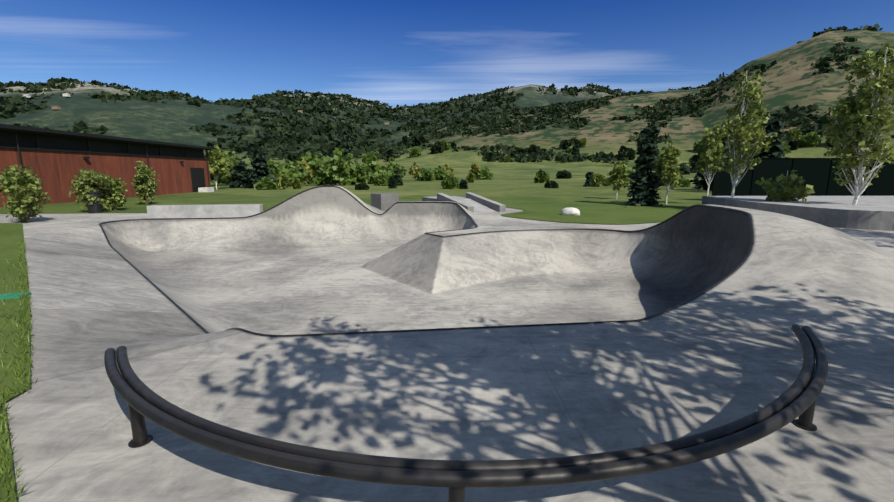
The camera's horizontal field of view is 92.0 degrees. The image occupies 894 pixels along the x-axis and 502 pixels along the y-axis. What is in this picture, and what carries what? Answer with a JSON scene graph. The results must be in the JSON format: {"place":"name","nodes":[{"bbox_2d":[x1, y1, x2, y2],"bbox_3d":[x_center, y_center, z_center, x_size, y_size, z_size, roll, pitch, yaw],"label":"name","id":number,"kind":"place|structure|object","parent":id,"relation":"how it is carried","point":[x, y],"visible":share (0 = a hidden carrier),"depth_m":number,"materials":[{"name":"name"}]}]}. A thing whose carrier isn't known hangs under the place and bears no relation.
{"place":"outdoors","nodes":[
{"label":"outdoors","id":0,"kind":"place"},
{"bbox_2d":[0,148,210,207],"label":"building wall","id":1,"kind":"structure","parent":0,"point":[55,171],"depth_m":28.44,"materials":[{"name":"red wood"}]},
{"bbox_2d":[0,133,208,159],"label":"barn band posts","id":2,"kind":"object","parent":1,"relation":"on","point":[38,147],"visible":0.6,"depth_m":28.18,"materials":[{"name":"black metal"}]},
{"bbox_2d":[0,206,665,501],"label":"lawn","id":3,"kind":"structure","parent":0,"point":[11,235],"depth_m":5.74,"materials":[{"name":"green plant"}]},
{"bbox_2d":[0,292,31,299],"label":"valve box lid","id":4,"kind":"object","parent":3,"relation":"on","point":[10,296],"visible":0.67,"depth_m":6.27,"materials":[{"name":"green plastic"}]},
{"bbox_2d":[0,239,37,501],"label":"lawn grass","id":5,"kind":"structure","parent":3,"relation":"on","point":[18,381],"depth_m":4.04,"materials":[{"name":"green plant"}]},
{"bbox_2d":[68,168,116,210],"bbox_3d":[-16.051,-2.687,19.544,1.700,2.144,1.439,0,10,-1],"label":"bush","id":6,"kind":"object","parent":3,"relation":"on","point":[83,183],"visible":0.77,"depth_m":19.25,"materials":[{"name":"green plant"}]},
{"bbox_2d":[0,202,701,221],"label":"lawn apron","id":7,"kind":"object","parent":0,"point":[628,213],"depth_m":20.19,"materials":[{"name":"green plant"}]},
{"bbox_2d":[97,174,127,210],"bbox_3d":[-16.035,-2.671,20.537,1.418,1.944,1.409,-6,12,-32],"label":"bush","id":8,"kind":"object","parent":7,"relation":"on","point":[114,191],"visible":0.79,"depth_m":20.40,"materials":[{"name":"green plant"}]},
{"bbox_2d":[560,207,579,215],"bbox_3d":[5.298,-1.628,18.519,0.815,0.504,0.662,0,10,-1],"label":"boulder","id":9,"kind":"object","parent":7,"relation":"on","point":[570,211],"visible":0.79,"depth_m":18.28,"materials":[{"name":"grey stone"}]},
{"bbox_2d":[0,186,893,501],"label":"skatepark","id":10,"kind":"structure","parent":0,"point":[338,260],"depth_m":4.51,"materials":[{"name":"grey concrete"}]},
{"bbox_2d":[0,164,50,222],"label":"bush","id":11,"kind":"object","parent":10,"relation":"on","point":[14,181],"visible":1,"depth_m":15.45,"materials":[{"name":"green plant"}]},
{"bbox_2d":[86,191,102,213],"bbox_3d":[-15.905,-2.192,19.465,0.585,0.960,0.600,0,10,-1],"label":"litter bin","id":12,"kind":"object","parent":10,"relation":"on","point":[97,207],"visible":0.75,"depth_m":19.30,"materials":[{"name":"black metal"}]},
{"bbox_2d":[147,204,262,218],"bbox_3d":[-9.828,-1.623,17.676,4.243,0.520,0.500,-2,10,-9],"label":"concrete ledge","id":13,"kind":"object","parent":10,"relation":"on","point":[202,211],"depth_m":17.43,"materials":[{"name":"concrete"}]},
{"bbox_2d":[371,193,398,210],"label":"concrete block","id":14,"kind":"structure","parent":10,"relation":"on","point":[383,201],"depth_m":20.68,"materials":[{"name":"concrete"}]},
{"bbox_2d":[99,185,753,336],"bbox_3d":[-2.217,-0.958,13.264,11.931,1.786,18.994,-10,14,-43],"label":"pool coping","id":15,"kind":"object","parent":10,"relation":"on","point":[637,320],"visible":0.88,"depth_m":7.65,"materials":[{"name":"concrete"}]},
{"bbox_2d":[422,192,505,212],"bbox_3d":[0.671,-2.572,22.266,2.000,0.808,5.581,-5,11,-24],"label":"skate ledge","id":16,"kind":"object","parent":10,"relation":"on","point":[472,202],"visible":0.6,"depth_m":21.28,"materials":[{"name":"concrete"}]},
{"bbox_2d":[104,324,827,501],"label":"curved railing","id":17,"kind":"object","parent":10,"relation":"on","point":[796,398],"visible":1,"depth_m":2.21,"materials":[{"name":"metal"}]},
{"bbox_2d":[0,30,893,211],"bbox_3d":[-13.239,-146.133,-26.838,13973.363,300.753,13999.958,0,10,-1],"label":"terrain","id":18,"kind":"structure","parent":0,"point":[791,79],"depth_m":396.39,"materials":[{"name":"green plant"}]},
{"bbox_2d":[51,106,60,109],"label":"ridge house","id":19,"kind":"structure","parent":18,"relation":"on","point":[56,107],"depth_m":867.02,"materials":[{"name":"brown"}]},
{"bbox_2d":[0,130,205,191],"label":"dark barn screen band","id":20,"kind":"object","parent":18,"relation":"on","point":[25,140],"visible":0.5,"depth_m":29.50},
{"bbox_2d":[0,124,214,149],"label":"roof","id":21,"kind":"structure","parent":20,"relation":"on","point":[15,127],"depth_m":27.77,"materials":[{"name":"black metal"}]},
{"bbox_2d":[0,128,209,195],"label":"barn gutter pipes","id":22,"kind":"object","parent":21,"relation":"attached to","point":[17,144],"visible":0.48,"depth_m":27.68,"materials":[{"name":"metal"}]},
{"bbox_2d":[131,161,159,204],"bbox_3d":[-17.193,-3.842,24.591,1.357,2.577,1.554,0,10,-1],"label":"bush","id":23,"kind":"object","parent":18,"relation":"on","point":[142,182],"visible":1,"depth_m":24.45,"materials":[{"name":"green plant"}]},
{"bbox_2d":[198,187,213,191],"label":"concrete block","id":24,"kind":"structure","parent":18,"relation":"on","point":[206,189],"depth_m":40.23,"materials":[{"name":"grey concrete"}]},
{"bbox_2d":[204,145,229,188],"bbox_3d":[-25.050,-9.092,46.803,2.783,4.880,3.091,5,12,27],"label":"aspen tree","id":25,"kind":"object","parent":18,"relation":"on","point":[217,164],"visible":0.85,"depth_m":46.29,"materials":[{"name":"green plant"}]},
{"bbox_2d":[210,175,224,184],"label":"willow shrub","id":26,"kind":"object","parent":18,"relation":"on","point":[212,180],"visible":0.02,"depth_m":59.56,"materials":[{"name":"green plant"}]},
{"bbox_2d":[213,150,237,184],"bbox_3d":[-32.240,-11.832,62.508,5.548,5.558,5.123,3,11,14],"label":"willow shrub","id":27,"kind":"object","parent":18,"relation":"on","point":[228,157],"visible":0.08,"depth_m":62.11,"materials":[{"name":"green plant"}]},
{"bbox_2d":[224,160,234,183],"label":"aspen tree","id":28,"kind":"object","parent":18,"relation":"on","point":[230,164],"visible":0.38,"depth_m":52.36,"materials":[{"name":"green plant"}]},
{"bbox_2d":[227,160,251,187],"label":"spruce tree","id":29,"kind":"object","parent":18,"relation":"on","point":[239,174],"visible":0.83,"depth_m":51.50,"materials":[{"name":"green plant"}]},
{"bbox_2d":[244,148,276,187],"bbox_3d":[-22.078,-9.518,50.638,3.564,4.933,3.399,7,12,34],"label":"spruce tree","id":30,"kind":"object","parent":18,"relation":"on","point":[260,170],"visible":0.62,"depth_m":50.11,"materials":[{"name":"green plant"}]},
{"bbox_2d":[254,176,277,189],"bbox_3d":[-19.495,-7.057,46.411,2.400,1.963,2.382,0,10,-1],"label":"meadow shrub","id":31,"kind":"object","parent":18,"relation":"on","point":[265,183],"visible":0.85,"depth_m":45.96,"materials":[{"name":"green plant"}]},
{"bbox_2d":[267,160,293,182],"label":"tree","id":32,"kind":"object","parent":18,"relation":"on","point":[276,167],"visible":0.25,"depth_m":53.83,"materials":[{"name":"green plant"}]},
{"bbox_2d":[276,174,289,188],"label":"bush","id":33,"kind":"object","parent":18,"relation":"on","point":[283,182],"visible":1,"depth_m":46.65,"materials":[{"name":"green plant"}]},
{"bbox_2d":[287,152,300,161],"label":"tree","id":34,"kind":"object","parent":18,"relation":"on","point":[292,157],"visible":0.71,"depth_m":468.98,"materials":[{"name":"green plant"}]},
{"bbox_2d":[282,159,308,185],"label":"tree","id":35,"kind":"object","parent":18,"relation":"on","point":[297,169],"visible":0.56,"depth_m":57.42,"materials":[{"name":"green plant"}]},
{"bbox_2d":[291,177,302,188],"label":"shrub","id":36,"kind":"object","parent":18,"relation":"on","point":[296,183],"visible":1,"depth_m":48.03,"materials":[{"name":"green plant"}]},
{"bbox_2d":[301,160,313,185],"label":"young tree","id":37,"kind":"object","parent":18,"relation":"on","point":[307,166],"visible":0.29,"depth_m":59.45,"materials":[{"name":"green plant"}]},
{"bbox_2d":[294,151,322,183],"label":"willow shrub","id":38,"kind":"object","parent":18,"relation":"on","point":[307,157],"visible":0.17,"depth_m":68.76,"materials":[{"name":"green plant"}]},
{"bbox_2d":[0,77,624,159],"bbox_3d":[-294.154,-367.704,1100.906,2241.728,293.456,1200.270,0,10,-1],"label":"ridge scrub oak","id":39,"kind":"object","parent":18,"relation":"on","point":[282,141],"visible":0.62,"depth_m":1102.25,"materials":[{"name":"green plant"}]},
{"bbox_2d":[306,156,336,184],"bbox_3d":[-18.095,-11.519,62.171,5.614,4.396,5.187,0,10,-1],"label":"willow shrub","id":40,"kind":"object","parent":18,"relation":"on","point":[319,177],"visible":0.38,"depth_m":61.30,"materials":[{"name":"green plant"}]},
{"bbox_2d":[315,148,354,185],"bbox_3d":[-15.846,-11.770,61.397,5.338,5.835,5.604,0,10,-1],"label":"willow shrub","id":41,"kind":"object","parent":18,"relation":"on","point":[338,168],"visible":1,"depth_m":60.39,"materials":[{"name":"green plant"}]},
{"bbox_2d":[348,158,368,184],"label":"tree","id":42,"kind":"object","parent":18,"relation":"on","point":[359,174],"visible":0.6,"depth_m":63.96,"materials":[{"name":"green plant"}]},
{"bbox_2d":[354,182,369,189],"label":"meadow shrub","id":43,"kind":"object","parent":18,"relation":"on","point":[362,186],"visible":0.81,"depth_m":45.65,"materials":[{"name":"green plant"}]},
{"bbox_2d":[361,152,377,162],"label":"meadow shrub","id":44,"kind":"object","parent":18,"relation":"on","point":[371,155],"visible":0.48,"depth_m":430.20,"materials":[{"name":"green plant"}]},
{"bbox_2d":[362,161,384,183],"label":"tree","id":45,"kind":"object","parent":18,"relation":"on","point":[373,168],"visible":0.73,"depth_m":68.69,"materials":[{"name":"green plant"}]},
{"bbox_2d":[374,172,388,185],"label":"meadow shrub","id":46,"kind":"object","parent":18,"relation":"on","point":[381,178],"visible":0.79,"depth_m":59.69,"materials":[{"name":"green plant"}]},
{"bbox_2d":[386,149,393,161],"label":"tree","id":47,"kind":"object","parent":18,"relation":"on","point":[389,153],"visible":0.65,"depth_m":399.57,"materials":[{"name":"green plant"}]},
{"bbox_2d":[388,180,396,188],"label":"bush","id":48,"kind":"object","parent":18,"relation":"on","point":[392,184],"visible":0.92,"depth_m":50.02,"materials":[{"name":"green plant"}]},
{"bbox_2d":[382,161,406,177],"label":"tree","id":49,"kind":"object","parent":18,"relation":"on","point":[392,168],"visible":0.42,"depth_m":75.71,"materials":[{"name":"green plant"}]},
{"bbox_2d":[389,174,403,185],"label":"meadow shrub","id":50,"kind":"object","parent":18,"relation":"on","point":[397,178],"visible":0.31,"depth_m":60.03,"materials":[{"name":"green plant"}]},
{"bbox_2d":[402,136,408,143],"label":"tree","id":51,"kind":"object","parent":18,"relation":"on","point":[404,138],"visible":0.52,"depth_m":570.73,"materials":[{"name":"green plant"}]},
{"bbox_2d":[408,162,420,180],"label":"young tree","id":52,"kind":"object","parent":18,"relation":"on","point":[414,169],"visible":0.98,"depth_m":91.25,"materials":[{"name":"green plant"}]},
{"bbox_2d":[408,146,422,156],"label":"meadow shrub","id":53,"kind":"object","parent":18,"relation":"on","point":[414,152],"visible":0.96,"depth_m":393.37,"materials":[{"name":"green plant"}]},
{"bbox_2d":[410,133,428,145],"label":"meadow shrub","id":54,"kind":"object","parent":18,"relation":"on","point":[417,139],"visible":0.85,"depth_m":469.33,"materials":[{"name":"green plant"}]},
{"bbox_2d":[416,168,434,180],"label":"meadow shrub","id":55,"kind":"object","parent":18,"relation":"on","point":[426,174],"visible":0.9,"depth_m":89.79,"materials":[{"name":"green plant"}]},
{"bbox_2d":[430,141,444,153],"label":"tree","id":56,"kind":"object","parent":18,"relation":"on","point":[437,147],"visible":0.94,"depth_m":390.07,"materials":[{"name":"green plant"}]},
{"bbox_2d":[433,166,453,179],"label":"meadow shrub","id":57,"kind":"object","parent":18,"relation":"on","point":[440,173],"visible":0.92,"depth_m":97.91,"materials":[{"name":"green plant"}]},
{"bbox_2d":[439,140,451,150],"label":"meadow shrub","id":58,"kind":"object","parent":18,"relation":"on","point":[447,145],"visible":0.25,"depth_m":397.12,"materials":[{"name":"green plant"}]},
{"bbox_2d":[442,163,452,173],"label":"bush","id":59,"kind":"object","parent":18,"relation":"on","point":[445,167],"visible":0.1,"depth_m":99.08,"materials":[{"name":"green plant"}]},
{"bbox_2d":[440,175,459,188],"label":"meadow shrub","id":60,"kind":"object","parent":18,"relation":"on","point":[448,182],"visible":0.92,"depth_m":47.84,"materials":[{"name":"green plant"}]},
{"bbox_2d":[449,141,456,147],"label":"tree","id":61,"kind":"object","parent":18,"relation":"on","point":[453,145],"visible":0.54,"depth_m":403.67,"materials":[{"name":"green plant"}]},
{"bbox_2d":[459,179,467,188],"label":"bush","id":62,"kind":"object","parent":18,"relation":"on","point":[463,184],"visible":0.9,"depth_m":47.85,"materials":[{"name":"green plant"}]},
{"bbox_2d":[466,172,475,182],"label":"bush","id":63,"kind":"object","parent":18,"relation":"on","point":[470,177],"visible":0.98,"depth_m":78.84,"materials":[{"name":"green plant"}]},
{"bbox_2d":[469,163,479,175],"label":"bush","id":64,"kind":"object","parent":18,"relation":"on","point":[475,168],"visible":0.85,"depth_m":105.93,"materials":[{"name":"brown plant"}]},
{"bbox_2d":[475,166,493,179],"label":"meadow shrub","id":65,"kind":"object","parent":18,"relation":"on","point":[484,173],"visible":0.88,"depth_m":103.17,"materials":[{"name":"green plant"}]},
{"bbox_2d":[483,152,494,156],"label":"tree","id":66,"kind":"object","parent":18,"relation":"on","point":[488,154],"visible":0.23,"depth_m":340.66,"materials":[{"name":"green plant"}]},
{"bbox_2d":[504,154,509,161],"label":"tree","id":67,"kind":"object","parent":18,"relation":"on","point":[507,157],"visible":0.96,"depth_m":322.92,"materials":[{"name":"green plant"}]},
{"bbox_2d":[515,147,525,153],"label":"tree","id":68,"kind":"object","parent":18,"relation":"on","point":[520,150],"visible":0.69,"depth_m":345.04,"materials":[{"name":"green plant"}]},
{"bbox_2d":[528,145,540,153],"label":"tree","id":69,"kind":"object","parent":18,"relation":"on","point":[534,149],"visible":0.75,"depth_m":345.60,"materials":[{"name":"green plant"}]},
{"bbox_2d":[534,169,549,182],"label":"meadow shrub","id":70,"kind":"object","parent":18,"relation":"on","point":[541,176],"visible":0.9,"depth_m":75.54,"materials":[{"name":"green plant"}]},
{"bbox_2d":[544,180,558,187],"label":"meadow shrub","id":71,"kind":"object","parent":18,"relation":"on","point":[552,184],"visible":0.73,"depth_m":51.04,"materials":[{"name":"green plant"}]},
{"bbox_2d":[555,169,571,178],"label":"meadow shrub","id":72,"kind":"object","parent":18,"relation":"on","point":[564,174],"visible":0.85,"depth_m":110.86,"materials":[{"name":"green plant"}]},
{"bbox_2d":[565,146,572,152],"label":"tree","id":73,"kind":"object","parent":18,"relation":"on","point":[570,148],"visible":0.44,"depth_m":340.39,"materials":[{"name":"green plant"}]},
{"bbox_2d":[559,139,580,149],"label":"tree","id":74,"kind":"object","parent":18,"relation":"on","point":[565,144],"visible":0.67,"depth_m":351.36,"materials":[{"name":"green plant"}]},
{"bbox_2d":[572,144,580,154],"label":"tree","id":75,"kind":"object","parent":18,"relation":"on","point":[575,149],"visible":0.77,"depth_m":325.32,"materials":[{"name":"green plant"}]},
{"bbox_2d":[580,137,586,146],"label":"tree","id":76,"kind":"object","parent":18,"relation":"on","point":[583,141],"visible":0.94,"depth_m":352.01,"materials":[{"name":"green plant"}]},
{"bbox_2d":[583,171,594,186],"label":"conifer tree","id":77,"kind":"object","parent":18,"relation":"on","point":[589,176],"visible":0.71,"depth_m":55.73,"materials":[{"name":"green plant"}]},
{"bbox_2d":[589,173,604,187],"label":"bush","id":78,"kind":"object","parent":18,"relation":"on","point":[597,180],"visible":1,"depth_m":47.54,"materials":[{"name":"green plant"}]},
{"bbox_2d":[602,177,611,185],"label":"bush","id":79,"kind":"object","parent":18,"relation":"on","point":[604,184],"visible":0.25,"depth_m":59.13,"materials":[{"name":"green plant"}]},
{"bbox_2d":[604,159,628,198],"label":"aspen tree","id":80,"kind":"object","parent":18,"relation":"on","point":[617,179],"visible":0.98,"depth_m":29.30,"materials":[{"name":"green plant"}]},
{"bbox_2d":[616,153,624,160],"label":"tree","id":81,"kind":"object","parent":18,"relation":"on","point":[621,157],"visible":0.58,"depth_m":285.57,"materials":[{"name":"plant"}]},
{"bbox_2d":[618,145,635,154],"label":"tree","id":82,"kind":"object","parent":18,"relation":"on","point":[623,149],"visible":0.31,"depth_m":302.63,"materials":[{"name":"green plant"}]},
{"bbox_2d":[624,152,634,159],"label":"tree","id":83,"kind":"object","parent":18,"relation":"on","point":[630,155],"visible":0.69,"depth_m":297.81,"materials":[{"name":"green plant"}]},
{"bbox_2d":[625,168,634,181],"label":"meadow shrub","id":84,"kind":"object","parent":18,"relation":"on","point":[629,171],"visible":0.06,"depth_m":85.70,"materials":[{"name":"green plant"}]},
{"bbox_2d":[375,23,893,162],"bbox_3d":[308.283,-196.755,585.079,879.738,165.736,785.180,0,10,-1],"label":"hill scrub oak","id":85,"kind":"object","parent":18,"relation":"on","point":[689,104],"visible":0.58,"depth_m":439.06,"materials":[{"name":"green plant"}]},
{"bbox_2d":[624,124,662,205],"bbox_3d":[10.917,-4.612,23.774,2.036,4.640,2.128,0,10,-1],"label":"spruce tree","id":86,"kind":"object","parent":18,"relation":"on","point":[642,194],"visible":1,"depth_m":23.54,"materials":[{"name":"green plant"}]},
{"bbox_2d":[651,176,665,185],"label":"meadow shrub","id":87,"kind":"object","parent":18,"relation":"on","point":[661,184],"visible":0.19,"depth_m":59.30,"materials":[{"name":"green plant"}]},
{"bbox_2d":[653,140,680,204],"bbox_3d":[12.396,-4.396,24.444,1.591,3.626,1.596,6,12,30],"label":"aspen tree","id":88,"kind":"object","parent":18,"relation":"on","point":[667,168],"visible":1,"depth_m":24.06,"materials":[{"name":"green plant"}]},
{"bbox_2d":[674,175,690,186],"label":"meadow shrub","id":89,"kind":"object","parent":18,"relation":"on","point":[683,182],"visible":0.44,"depth_m":55.02,"materials":[{"name":"green plant"}]},
{"bbox_2d":[679,163,690,174],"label":"meadow shrub","id":90,"kind":"object","parent":18,"relation":"on","point":[684,168],"visible":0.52,"depth_m":143.75,"materials":[{"name":"green plant"}]},
{"bbox_2d":[689,154,699,172],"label":"tree","id":91,"kind":"object","parent":18,"relation":"on","point":[695,159],"visible":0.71,"depth_m":164.89,"materials":[{"name":"green plant"}]},
{"bbox_2d":[691,139,701,151],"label":"meadow shrub","id":92,"kind":"object","parent":18,"relation":"on","point":[697,143],"visible":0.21,"depth_m":300.06,"materials":[{"name":"green plant"}]},
{"bbox_2d":[690,134,729,190],"bbox_3d":[27.174,-8.849,43.902,4.533,6.418,4.289,0,10,-1],"label":"spruce tree","id":93,"kind":"object","parent":18,"relation":"on","point":[698,183],"visible":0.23,"depth_m":43.85,"materials":[{"name":"plant"}]},
{"bbox_2d":[695,123,726,195],"bbox_3d":[14.917,-4.916,24.536,1.546,4.620,1.514,4,11,20],"label":"aspen tree","id":94,"kind":"object","parent":18,"relation":"on","point":[712,148],"visible":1,"depth_m":24.28,"materials":[{"name":"green plant"}]},
{"bbox_2d":[749,112,791,157],"bbox_3d":[27.327,-8.229,36.894,4.301,7.190,4.331,4,11,22],"label":"spruce tree","id":95,"kind":"object","parent":18,"relation":"on","point":[774,124],"visible":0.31,"depth_m":35.90,"materials":[{"name":"green plant"}]},
{"bbox_2d":[781,139,787,147],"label":"tree","id":96,"kind":"object","parent":18,"relation":"on","point":[784,143],"depth_m":251.66,"materials":[{"name":"green plant"}]},
{"bbox_2d":[783,144,791,153],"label":"meadow shrub","id":97,"kind":"object","parent":18,"relation":"on","point":[787,148],"visible":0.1,"depth_m":251.25,"materials":[{"name":"green plant"}]},
{"bbox_2d":[786,128,801,143],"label":"tree","id":98,"kind":"object","parent":18,"relation":"on","point":[795,133],"visible":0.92,"depth_m":260.64,"materials":[{"name":"green plant"}]},
{"bbox_2d":[788,139,799,149],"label":"tree","id":99,"kind":"object","parent":18,"relation":"on","point":[794,144],"visible":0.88,"depth_m":255.38,"materials":[{"name":"plant"}]},
{"bbox_2d":[702,196,893,230],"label":"concrete ledge","id":100,"kind":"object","parent":18,"relation":"on","point":[871,213],"depth_m":15.58,"materials":[{"name":"concrete"}]},
{"bbox_2d":[716,71,777,197],"bbox_3d":[13.632,-4.995,19.975,2.141,6.412,2.023,-4,11,-20],"label":"aspen tree","id":101,"kind":"object","parent":100,"relation":"on","point":[743,129],"visible":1,"depth_m":19.64,"materials":[{"name":"green plant"}]},
{"bbox_2d":[755,170,814,201],"bbox_3d":[14.316,-2.447,18.244,1.706,2.007,1.837,0,10,-1],"label":"shrub","id":102,"kind":"object","parent":100,"relation":"on","point":[788,188],"visible":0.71,"depth_m":17.94,"materials":[{"name":"green plant"}]},
{"bbox_2d":[815,41,893,204],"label":"aspen tree","id":103,"kind":"object","parent":100,"relation":"on","point":[860,116],"visible":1,"depth_m":15.60,"materials":[{"name":"green plant"}]},
{"bbox_2d":[711,158,893,195],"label":"court fence","id":104,"kind":"object","parent":18,"relation":"on","point":[818,175],"visible":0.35,"depth_m":27.74,"materials":[{"name":"black"}]},
{"bbox_2d":[798,131,821,146],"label":"meadow shrub","id":105,"kind":"object","parent":18,"relation":"on","point":[808,140],"visible":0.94,"depth_m":253.56,"materials":[{"name":"green plant"}]},
{"bbox_2d":[0,0,893,107],"label":"sky","id":106,"kind":"structure","parent":0,"point":[392,52],"materials":[{"name":"blue"}]}
]}

